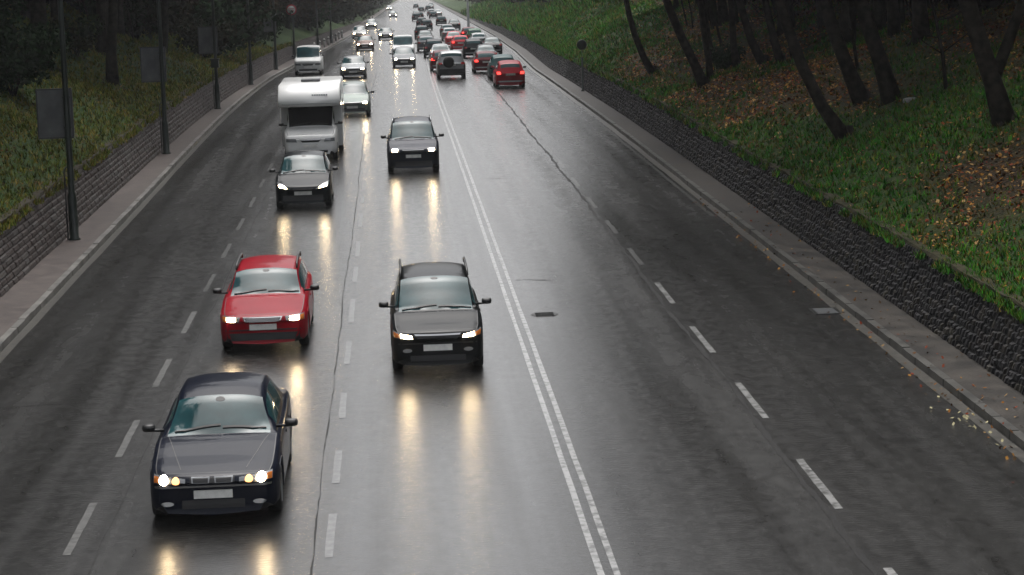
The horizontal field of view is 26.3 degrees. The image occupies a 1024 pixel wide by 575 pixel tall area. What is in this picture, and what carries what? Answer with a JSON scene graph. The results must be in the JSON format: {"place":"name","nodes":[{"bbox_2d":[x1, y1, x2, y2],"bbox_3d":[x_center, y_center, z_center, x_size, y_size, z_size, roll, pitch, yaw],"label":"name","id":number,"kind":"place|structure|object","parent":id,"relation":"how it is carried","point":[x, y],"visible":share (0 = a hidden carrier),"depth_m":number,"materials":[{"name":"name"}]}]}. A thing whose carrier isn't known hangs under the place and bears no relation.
{"place":"outdoors","nodes":[
{"label":"outdoors","id":0,"kind":"place"},
{"bbox_2d":[0,0,397,336],"bbox_3d":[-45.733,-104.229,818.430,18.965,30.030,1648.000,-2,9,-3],"label":"pavement","id":1,"kind":"structure","parent":0,"point":[22,295],"depth_m":62.08,"materials":[{"name":"concrete"}]},
{"bbox_2d":[35,0,80,240],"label":"street lamp","id":2,"kind":"object","parent":1,"relation":"on","point":[55,115],"visible":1,"depth_m":58.48,"materials":[{"name":"metal"}]},
{"bbox_2d":[140,0,170,153],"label":"street lamp","id":3,"kind":"object","parent":1,"relation":"on","point":[153,63],"visible":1,"depth_m":83.15,"materials":[{"name":"metal"}]},
{"bbox_2d":[198,0,220,108],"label":"street lamp","id":4,"kind":"object","parent":1,"relation":"on","point":[207,40],"visible":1,"depth_m":108.32,"materials":[{"name":"metal"}]},
{"bbox_2d":[246,0,253,84],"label":"street lamp","id":5,"kind":"object","parent":1,"relation":"on","point":[250,76],"visible":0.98,"depth_m":133.20,"materials":[{"name":"metal"}]},
{"bbox_2d":[263,0,278,69],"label":"street lamp","id":6,"kind":"object","parent":1,"relation":"on","point":[273,28],"visible":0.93,"depth_m":158.36,"materials":[{"name":"metal"}]},
{"bbox_2d":[286,0,296,58],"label":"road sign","id":7,"kind":"object","parent":1,"relation":"on","point":[291,6],"visible":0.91,"depth_m":182.94,"materials":[{"name":"metal"}]},
{"bbox_2d":[329,2,332,42],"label":"street lamp","id":8,"kind":"object","parent":1,"relation":"on","point":[330,34],"visible":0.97,"depth_m":237.73,"materials":[{"name":"metal"}]},
{"bbox_2d":[315,0,318,44],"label":"street lamp","id":9,"kind":"object","parent":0,"point":[317,38],"visible":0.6,"depth_m":209.82,"materials":[{"name":"metal"}]},
{"bbox_2d":[0,0,1023,574],"bbox_3d":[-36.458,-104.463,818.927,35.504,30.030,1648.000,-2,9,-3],"label":"road","id":10,"kind":"structure","parent":0,"point":[456,470],"depth_m":37.95,"materials":[{"name":"asphalt"}]},
{"bbox_2d":[62,311,196,554],"bbox_3d":[-5.836,3.251,29.614,0.122,0.001,35.700,-2,9,-3],"label":"dashed lane line","id":11,"kind":"object","parent":10,"relation":"on","point":[91,506],"visible":1,"depth_m":34.30,"materials":[{"name":"paint"}]},
{"bbox_2d":[0,26,364,362],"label":"gutter","id":12,"kind":"object","parent":10,"relation":"on","point":[29,326],"visible":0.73,"depth_m":58.03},
{"bbox_2d":[0,0,398,351],"bbox_3d":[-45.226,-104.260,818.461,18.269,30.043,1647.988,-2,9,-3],"label":"kerb","id":13,"kind":"structure","parent":10,"relation":"on","point":[7,337],"depth_m":59.66,"materials":[{"name":"concrete"}]},
{"bbox_2d":[142,372,297,515],"bbox_3d":[-4.160,2.124,31.654,2.200,1.497,4.780,-2,9,-3],"label":"saloon car","id":14,"kind":"object","parent":10,"relation":"on","point":[223,444],"visible":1,"depth_m":30.33,"materials":[{"name":"black paint"}]},
{"bbox_2d":[213,251,318,346],"bbox_3d":[-4.920,0.191,44.189,2.120,1.476,4.509,-2,9,-3],"label":"estate car","id":15,"kind":"object","parent":10,"relation":"on","point":[268,299],"visible":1,"depth_m":42.93,"materials":[{"name":"red paint"}]},
{"bbox_2d":[269,150,337,207],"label":"hatchback car","id":16,"kind":"object","parent":10,"relation":"on","point":[304,176],"visible":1,"depth_m":65.79,"materials":[{"name":"grey paint"}]},
{"bbox_2d":[291,45,324,74],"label":"van","id":17,"kind":"object","parent":10,"relation":"on","point":[308,58],"visible":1,"depth_m":149.51,"materials":[{"name":"white paint"}]},
{"bbox_2d":[278,76,344,158],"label":"motorhome","id":18,"kind":"object","parent":10,"relation":"on","point":[312,113],"visible":0.92,"depth_m":80.20,"materials":[{"name":"white paint"}]},
{"bbox_2d":[310,76,375,574],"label":"tar joint","id":19,"kind":"object","parent":10,"relation":"on","point":[315,529],"visible":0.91,"depth_m":36.98,"materials":[{"name":"black"}]},
{"bbox_2d":[337,55,368,77],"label":"estate car","id":20,"kind":"object","parent":10,"relation":"on","point":[353,65],"visible":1,"depth_m":140.87,"materials":[{"name":"silver metal"}]},
{"bbox_2d":[343,81,373,114],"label":"hatchback car","id":21,"kind":"object","parent":10,"relation":"on","point":[357,96],"visible":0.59,"depth_m":102.18,"materials":[{"name":"silver metal"}]},
{"bbox_2d":[351,26,367,38],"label":"hatchback car","id":22,"kind":"object","parent":10,"relation":"on","point":[357,31],"visible":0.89,"depth_m":260.56,"materials":[{"name":"white paint"}]},
{"bbox_2d":[354,35,375,50],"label":"saloon car","id":23,"kind":"object","parent":10,"relation":"on","point":[364,41],"visible":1,"depth_m":206.12,"materials":[{"name":"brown metal"}]},
{"bbox_2d":[364,19,377,28],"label":"saloon car","id":24,"kind":"object","parent":10,"relation":"on","point":[371,23],"visible":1,"depth_m":327.85,"materials":[{"name":"silver metal"}]},
{"bbox_2d":[376,27,394,39],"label":"estate car","id":25,"kind":"object","parent":10,"relation":"on","point":[385,32],"visible":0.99,"depth_m":249.78,"materials":[{"name":"grey paint"}]},
{"bbox_2d":[389,10,397,17],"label":"hatchback car","id":26,"kind":"object","parent":10,"relation":"on","point":[392,13],"visible":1,"depth_m":456.75,"materials":[{"name":"grey paint"}]},
{"bbox_2d":[389,35,416,53],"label":"van","id":27,"kind":"object","parent":10,"relation":"on","point":[402,40],"visible":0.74,"depth_m":175.96,"materials":[{"name":"white paint"}]},
{"bbox_2d":[389,46,417,67],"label":"saloon car","id":28,"kind":"object","parent":10,"relation":"on","point":[403,55],"visible":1,"depth_m":157.84,"materials":[{"name":"grey paint"}]},
{"bbox_2d":[381,114,443,171],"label":"people carrier","id":29,"kind":"object","parent":10,"relation":"on","point":[412,141],"visible":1,"depth_m":75.17,"materials":[{"name":"black paint"}]},
{"bbox_2d":[414,25,427,38],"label":"hatchback car","id":30,"kind":"object","parent":10,"relation":"on","point":[418,28],"visible":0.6,"depth_m":250.53,"materials":[{"name":"grey paint"}]},
{"bbox_2d":[417,36,433,51],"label":"estate car","id":31,"kind":"object","parent":10,"relation":"on","point":[421,41],"visible":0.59,"depth_m":197.01,"materials":[{"name":"grey paint"}]},
{"bbox_2d":[417,30,433,40],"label":"saloon car","id":32,"kind":"object","parent":10,"relation":"on","point":[424,33],"visible":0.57,"depth_m":221.56,"materials":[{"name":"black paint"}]},
{"bbox_2d":[420,19,432,29],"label":"distant car","id":33,"kind":"object","parent":10,"relation":"on","point":[428,23],"visible":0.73,"depth_m":303.00,"materials":[{"name":"black paint"}]},
{"bbox_2d":[423,39,441,57],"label":"hatchback car","id":34,"kind":"object","parent":10,"relation":"on","point":[428,44],"visible":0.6,"depth_m":179.26,"materials":[{"name":"grey paint"}]},
{"bbox_2d":[429,11,437,18],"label":"distant car","id":35,"kind":"object","parent":10,"relation":"on","point":[433,14],"visible":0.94,"depth_m":426.85,"materials":[{"name":"grey paint"}]},
{"bbox_2d":[379,257,491,368],"bbox_3d":[-1.459,0.432,41.389,2.100,1.666,4.300,-2,9,-3],"label":"people carrier","id":36,"kind":"object","parent":10,"relation":"on","point":[435,316],"visible":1,"depth_m":40.03,"materials":[{"name":"black paint"}]},
{"bbox_2d":[395,282,398,306],"bbox_3d":[-2.152,0.141,40.880,0.103,0.413,0.879,-2,9,-3],"label":"side window","id":37,"kind":"structure","parent":36,"relation":"in","point":[397,290],"depth_m":40.82,"materials":[{"name":"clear glass"}]},
{"bbox_2d":[429,50,444,70],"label":"estate car","id":38,"kind":"object","parent":10,"relation":"on","point":[435,54],"visible":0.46,"depth_m":148.56,"materials":[{"name":"red paint"}]},
{"bbox_2d":[429,44,449,58],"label":"saloon car","id":39,"kind":"object","parent":10,"relation":"on","point":[434,47],"visible":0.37,"depth_m":163.26,"materials":[{"name":"silver metal"}]},
{"bbox_2d":[436,16,446,24],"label":"distant car","id":40,"kind":"object","parent":10,"relation":"on","point":[441,19],"visible":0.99,"depth_m":342.71,"materials":[{"name":"black paint"}]},
{"bbox_2d":[440,24,452,35],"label":"estate car","id":41,"kind":"object","parent":10,"relation":"on","point":[445,26],"visible":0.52,"depth_m":260.64,"materials":[{"name":"grey paint"}]},
{"bbox_2d":[441,27,455,40],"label":"estate car","id":42,"kind":"object","parent":10,"relation":"on","point":[444,32],"visible":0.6,"depth_m":236.82,"materials":[{"name":"silver metal"}]},
{"bbox_2d":[433,50,466,78],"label":"off roader","id":43,"kind":"object","parent":10,"relation":"on","point":[450,62],"visible":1,"depth_m":134.63,"materials":[{"name":"silver metal"}]},
{"bbox_2d":[441,53,460,56],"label":"rear window","id":44,"kind":"structure","parent":43,"relation":"in","point":[446,54],"depth_m":134.70,"materials":[{"name":"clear glass"}]},
{"bbox_2d":[444,31,460,44],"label":"saloon car","id":45,"kind":"object","parent":10,"relation":"on","point":[449,36],"visible":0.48,"depth_m":211.73,"materials":[{"name":"red paint"}]},
{"bbox_2d":[448,19,460,29],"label":"distant car","id":46,"kind":"object","parent":10,"relation":"on","point":[455,23],"visible":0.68,"depth_m":298.43,"materials":[{"name":"grey paint"}]},
{"bbox_2d":[450,35,467,49],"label":"estate car","id":47,"kind":"object","parent":10,"relation":"on","point":[457,41],"visible":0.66,"depth_m":195.15,"materials":[{"name":"red paint"}]},
{"bbox_2d":[203,43,714,557],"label":"worn lane line","id":48,"kind":"object","parent":10,"relation":"on","point":[329,543],"visible":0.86,"depth_m":54.92,"materials":[{"name":"paint"}]},
{"bbox_2d":[460,27,473,34],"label":"estate car","id":49,"kind":"object","parent":10,"relation":"on","point":[464,30],"visible":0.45,"depth_m":236.94,"materials":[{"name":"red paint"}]},
{"bbox_2d":[467,0,469,26],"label":"mast","id":50,"kind":"object","parent":10,"relation":"on","point":[468,22],"visible":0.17,"depth_m":260.11,"materials":[{"name":"grey"}]},
{"bbox_2d":[462,38,481,57],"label":"hatchback car","id":51,"kind":"object","parent":10,"relation":"on","point":[469,46],"visible":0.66,"depth_m":175.40,"materials":[{"name":"black paint"}]},
{"bbox_2d":[466,28,481,38],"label":"hatchback car","id":52,"kind":"object","parent":10,"relation":"on","point":[472,30],"visible":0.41,"depth_m":221.12,"materials":[{"name":"green paint"}]},
{"bbox_2d":[469,32,485,42],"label":"estate car","id":53,"kind":"object","parent":10,"relation":"on","point":[480,36],"visible":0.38,"depth_m":204.23,"materials":[{"name":"silver metal"}]},
{"bbox_2d":[471,51,495,72],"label":"estate car","id":54,"kind":"object","parent":10,"relation":"on","point":[480,60],"visible":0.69,"depth_m":142.71,"materials":[{"name":"red paint"}]},
{"bbox_2d":[473,44,497,56],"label":"saloon car","id":55,"kind":"object","parent":10,"relation":"on","point":[485,47],"visible":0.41,"depth_m":158.00,"materials":[{"name":"grey paint"}]},
{"bbox_2d":[482,36,502,53],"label":"saloon car","id":56,"kind":"object","parent":10,"relation":"on","point":[495,42],"visible":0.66,"depth_m":182.10,"materials":[{"name":"grey paint"}]},
{"bbox_2d":[487,54,513,79],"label":"hatchback car","id":57,"kind":"object","parent":10,"relation":"on","point":[494,59],"visible":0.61,"depth_m":131.55,"materials":[{"name":"teal paint"}]},
{"bbox_2d":[490,60,525,87],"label":"hatchback car","id":58,"kind":"object","parent":10,"relation":"on","point":[508,72],"visible":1,"depth_m":121.47,"materials":[{"name":"red paint"}]},
{"bbox_2d":[416,8,620,574],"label":"double centre line","id":59,"kind":"object","parent":10,"relation":"on","point":[589,540],"visible":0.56,"depth_m":36.90,"materials":[{"name":"white paint"}]},
{"bbox_2d":[531,312,557,316],"bbox_3d":[0.676,0.556,45.534,0.560,0.018,0.554,-2,9,-3],"label":"manhole cover","id":60,"kind":"object","parent":10,"relation":"on","point":[544,314],"visible":1,"depth_m":45.47,"materials":[{"name":"black metal"}]},
{"bbox_2d":[479,71,877,574],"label":"tar joint","id":61,"kind":"object","parent":10,"relation":"on","point":[860,555],"visible":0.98,"depth_m":34.66,"materials":[{"name":"black"}]},
{"bbox_2d":[430,0,1023,449],"bbox_3d":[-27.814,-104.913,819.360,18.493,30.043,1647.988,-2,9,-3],"label":"kerb","id":62,"kind":"structure","parent":10,"relation":"on","point":[988,414],"depth_m":45.42,"materials":[{"name":"concrete"}]},
{"bbox_2d":[461,18,1023,462],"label":"gutter","id":63,"kind":"object","parent":10,"relation":"on","point":[937,386],"visible":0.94,"depth_m":44.96,"materials":[{"name":"concrete"}]},
{"bbox_2d":[655,283,897,574],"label":"dashed lane line","id":64,"kind":"object","parent":10,"relation":"on","point":[820,485],"visible":1,"depth_m":35.28,"materials":[{"name":"white paint"}]},
{"bbox_2d":[809,307,840,314],"bbox_3d":[6.436,0.505,44.945,0.550,0.068,0.750,-2,9,-3],"label":"drain grate","id":65,"kind":"object","parent":10,"relation":"on","point":[824,311],"visible":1,"depth_m":44.90,"materials":[{"name":"black metal"}]},
{"bbox_2d":[0,0,1023,323],"bbox_3d":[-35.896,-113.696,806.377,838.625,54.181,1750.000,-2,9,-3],"label":"ground","id":66,"kind":"structure","parent":0,"point":[996,210],"depth_m":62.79,"materials":[{"name":"plant"}]},
{"bbox_2d":[0,0,28,41],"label":"shrub","id":67,"kind":"object","parent":66,"relation":"on","point":[5,12],"visible":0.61,"depth_m":86.35,"materials":[{"name":"green plant"}]},
{"bbox_2d":[0,15,72,96],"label":"shrub","id":68,"kind":"object","parent":66,"relation":"on","point":[22,64],"visible":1,"depth_m":74.18,"materials":[{"name":"green plant"}]},
{"bbox_2d":[105,0,120,85],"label":"woodland tree","id":69,"kind":"object","parent":66,"relation":"on","point":[112,75],"visible":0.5,"depth_m":93.22,"materials":[{"name":"brown plant"}]},
{"bbox_2d":[73,0,153,28],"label":"tree","id":70,"kind":"object","parent":66,"relation":"on","point":[92,10],"visible":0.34,"depth_m":117.34,"materials":[{"name":"green plant"}]},
{"bbox_2d":[68,0,180,36],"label":"shrub","id":71,"kind":"object","parent":66,"relation":"on","point":[152,26],"visible":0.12,"depth_m":120.37,"materials":[{"name":"green plant"}]},
{"bbox_2d":[0,21,361,296],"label":"retaining wall","id":72,"kind":"structure","parent":66,"relation":"on","point":[32,239],"depth_m":68.83,"materials":[{"name":"grey stone"}]},
{"bbox_2d":[168,12,237,58],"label":"shrub","id":73,"kind":"object","parent":66,"relation":"on","point":[193,35],"visible":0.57,"depth_m":123.33,"materials":[{"name":"green plant"}]},
{"bbox_2d":[176,0,278,55],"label":"shrub","id":74,"kind":"object","parent":66,"relation":"on","point":[232,13],"visible":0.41,"depth_m":132.09,"materials":[{"name":"green plant"}]},
{"bbox_2d":[227,0,273,44],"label":"shrub","id":75,"kind":"object","parent":66,"relation":"on","point":[255,24],"visible":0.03,"depth_m":148.57,"materials":[{"name":"green plant"}]},
{"bbox_2d":[246,5,284,44],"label":"shrub","id":76,"kind":"object","parent":66,"relation":"on","point":[260,37],"visible":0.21,"depth_m":165.12,"materials":[{"name":"green plant"}]},
{"bbox_2d":[261,0,292,36],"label":"shrub","id":77,"kind":"object","parent":66,"relation":"on","point":[282,9],"visible":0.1,"depth_m":182.47,"materials":[{"name":"green plant"}]},
{"bbox_2d":[285,3,291,29],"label":"woodland tree","id":78,"kind":"object","parent":66,"relation":"on","point":[287,25],"visible":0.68,"depth_m":218.44,"materials":[{"name":"brown plant"}]},
{"bbox_2d":[285,0,327,27],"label":"shrub","id":79,"kind":"object","parent":66,"relation":"on","point":[307,6],"visible":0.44,"depth_m":229.10,"materials":[{"name":"green plant"}]},
{"bbox_2d":[290,0,335,30],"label":"shrub","id":80,"kind":"object","parent":66,"relation":"on","point":[312,23],"visible":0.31,"depth_m":235.35,"materials":[{"name":"green plant"}]},
{"bbox_2d":[322,0,366,25],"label":"shrub","id":81,"kind":"object","parent":66,"relation":"on","point":[346,11],"visible":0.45,"depth_m":314.31,"materials":[{"name":"green plant"}]},
{"bbox_2d":[346,0,382,20],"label":"shrub","id":82,"kind":"object","parent":66,"relation":"on","point":[369,4],"visible":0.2,"depth_m":380.05,"materials":[{"name":"green plant"}]},
{"bbox_2d":[0,0,1023,459],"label":"fallen leaves","id":83,"kind":"object","parent":66,"relation":"on","point":[792,72],"visible":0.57,"depth_m":67.36,"materials":[{"name":"brown plant"}]},
{"bbox_2d":[623,0,656,74],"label":"woodland tree","id":84,"kind":"object","parent":66,"relation":"on","point":[649,67],"visible":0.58,"depth_m":98.43,"materials":[{"name":"brown plant"}]},
{"bbox_2d":[662,0,709,88],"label":"woodland tree","id":85,"kind":"object","parent":66,"relation":"on","point":[701,78],"visible":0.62,"depth_m":82.87,"materials":[{"name":"brown plant"}]},
{"bbox_2d":[679,0,696,27],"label":"sapling","id":86,"kind":"object","parent":66,"relation":"on","point":[689,6],"visible":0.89,"depth_m":109.94,"materials":[{"name":"brown plant"}]},
{"bbox_2d":[698,0,713,78],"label":"woodland tree","id":87,"kind":"object","parent":66,"relation":"on","point":[708,62],"visible":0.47,"depth_m":84.51,"materials":[{"name":"brown plant"}]},
{"bbox_2d":[703,0,714,58],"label":"woodland tree","id":88,"kind":"object","parent":66,"relation":"on","point":[708,27],"visible":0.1,"depth_m":93.06,"materials":[{"name":"brown plant"}]},
{"bbox_2d":[706,0,721,45],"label":"sapling","id":89,"kind":"object","parent":66,"relation":"on","point":[716,25],"visible":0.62,"depth_m":95.42,"materials":[{"name":"brown plant"}]},
{"bbox_2d":[710,43,745,68],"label":"shrub","id":90,"kind":"object","parent":66,"relation":"on","point":[723,58],"visible":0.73,"depth_m":89.00,"materials":[{"name":"green plant"}]},
{"bbox_2d":[728,0,740,68],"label":"woodland tree","id":91,"kind":"object","parent":66,"relation":"on","point":[733,47],"visible":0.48,"depth_m":85.75,"materials":[{"name":"brown plant"}]},
{"bbox_2d":[471,18,1023,394],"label":"retaining wall","id":92,"kind":"structure","parent":66,"relation":"on","point":[986,335],"depth_m":49.82,"materials":[{"name":"stone"}]},
{"bbox_2d":[736,0,769,64],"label":"woodland tree","id":93,"kind":"object","parent":66,"relation":"on","point":[761,58],"visible":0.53,"depth_m":81.55,"materials":[{"name":"brown plant"}]},
{"bbox_2d":[762,0,785,63],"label":"woodland tree","id":94,"kind":"object","parent":66,"relation":"on","point":[779,56],"visible":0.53,"depth_m":79.71,"materials":[{"name":"brown plant"}]},
{"bbox_2d":[769,0,794,41],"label":"woodland tree","id":95,"kind":"object","parent":66,"relation":"on","point":[779,31],"visible":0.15,"depth_m":88.95,"materials":[{"name":"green plant"}]},
{"bbox_2d":[774,0,855,139],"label":"woodland tree","id":96,"kind":"object","parent":66,"relation":"on","point":[837,127],"visible":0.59,"depth_m":59.99,"materials":[{"name":"brown plant"}]},
{"bbox_2d":[818,0,870,106],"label":"woodland tree","id":97,"kind":"object","parent":66,"relation":"on","point":[859,92],"visible":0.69,"depth_m":63.45,"materials":[{"name":"brown plant"}]},
{"bbox_2d":[833,0,855,51],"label":"woodland tree","id":98,"kind":"object","parent":66,"relation":"on","point":[844,27],"visible":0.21,"depth_m":74.24,"materials":[{"name":"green plant"}]},
{"bbox_2d":[838,0,858,70],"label":"sapling","id":99,"kind":"object","parent":66,"relation":"on","point":[850,22],"visible":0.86,"depth_m":67.16,"materials":[{"name":"brown plant"}]},
{"bbox_2d":[853,0,900,107],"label":"woodland tree","id":100,"kind":"object","parent":66,"relation":"on","point":[889,91],"visible":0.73,"depth_m":61.55,"materials":[{"name":"brown plant"}]},
{"bbox_2d":[887,0,901,37],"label":"woodland tree","id":101,"kind":"object","parent":66,"relation":"on","point":[893,22],"visible":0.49,"depth_m":69.67,"materials":[{"name":"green plant"}]},
{"bbox_2d":[904,0,929,47],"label":"woodland tree","id":102,"kind":"object","parent":66,"relation":"on","point":[920,20],"visible":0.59,"depth_m":66.51,"materials":[{"name":"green plant"}]},
{"bbox_2d":[908,0,996,89],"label":"sapling","id":103,"kind":"object","parent":66,"relation":"on","point":[944,72],"visible":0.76,"depth_m":59.12,"materials":[{"name":"brown plant"}]},
{"bbox_2d":[958,0,1023,127],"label":"woodland tree","id":104,"kind":"object","parent":66,"relation":"on","point":[991,67],"visible":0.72,"depth_m":50.75,"materials":[{"name":"brown plant"}]},
{"bbox_2d":[431,0,1023,432],"bbox_3d":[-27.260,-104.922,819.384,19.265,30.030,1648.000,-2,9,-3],"label":"pavement","id":105,"kind":"structure","parent":0,"point":[967,372],"depth_m":48.00,"materials":[{"name":"concrete"}]},
{"bbox_2d":[577,40,586,90],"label":"sign post","id":106,"kind":"object","parent":105,"relation":"on","point":[581,44],"visible":1,"depth_m":114.30,"materials":[{"name":"grey metal"}]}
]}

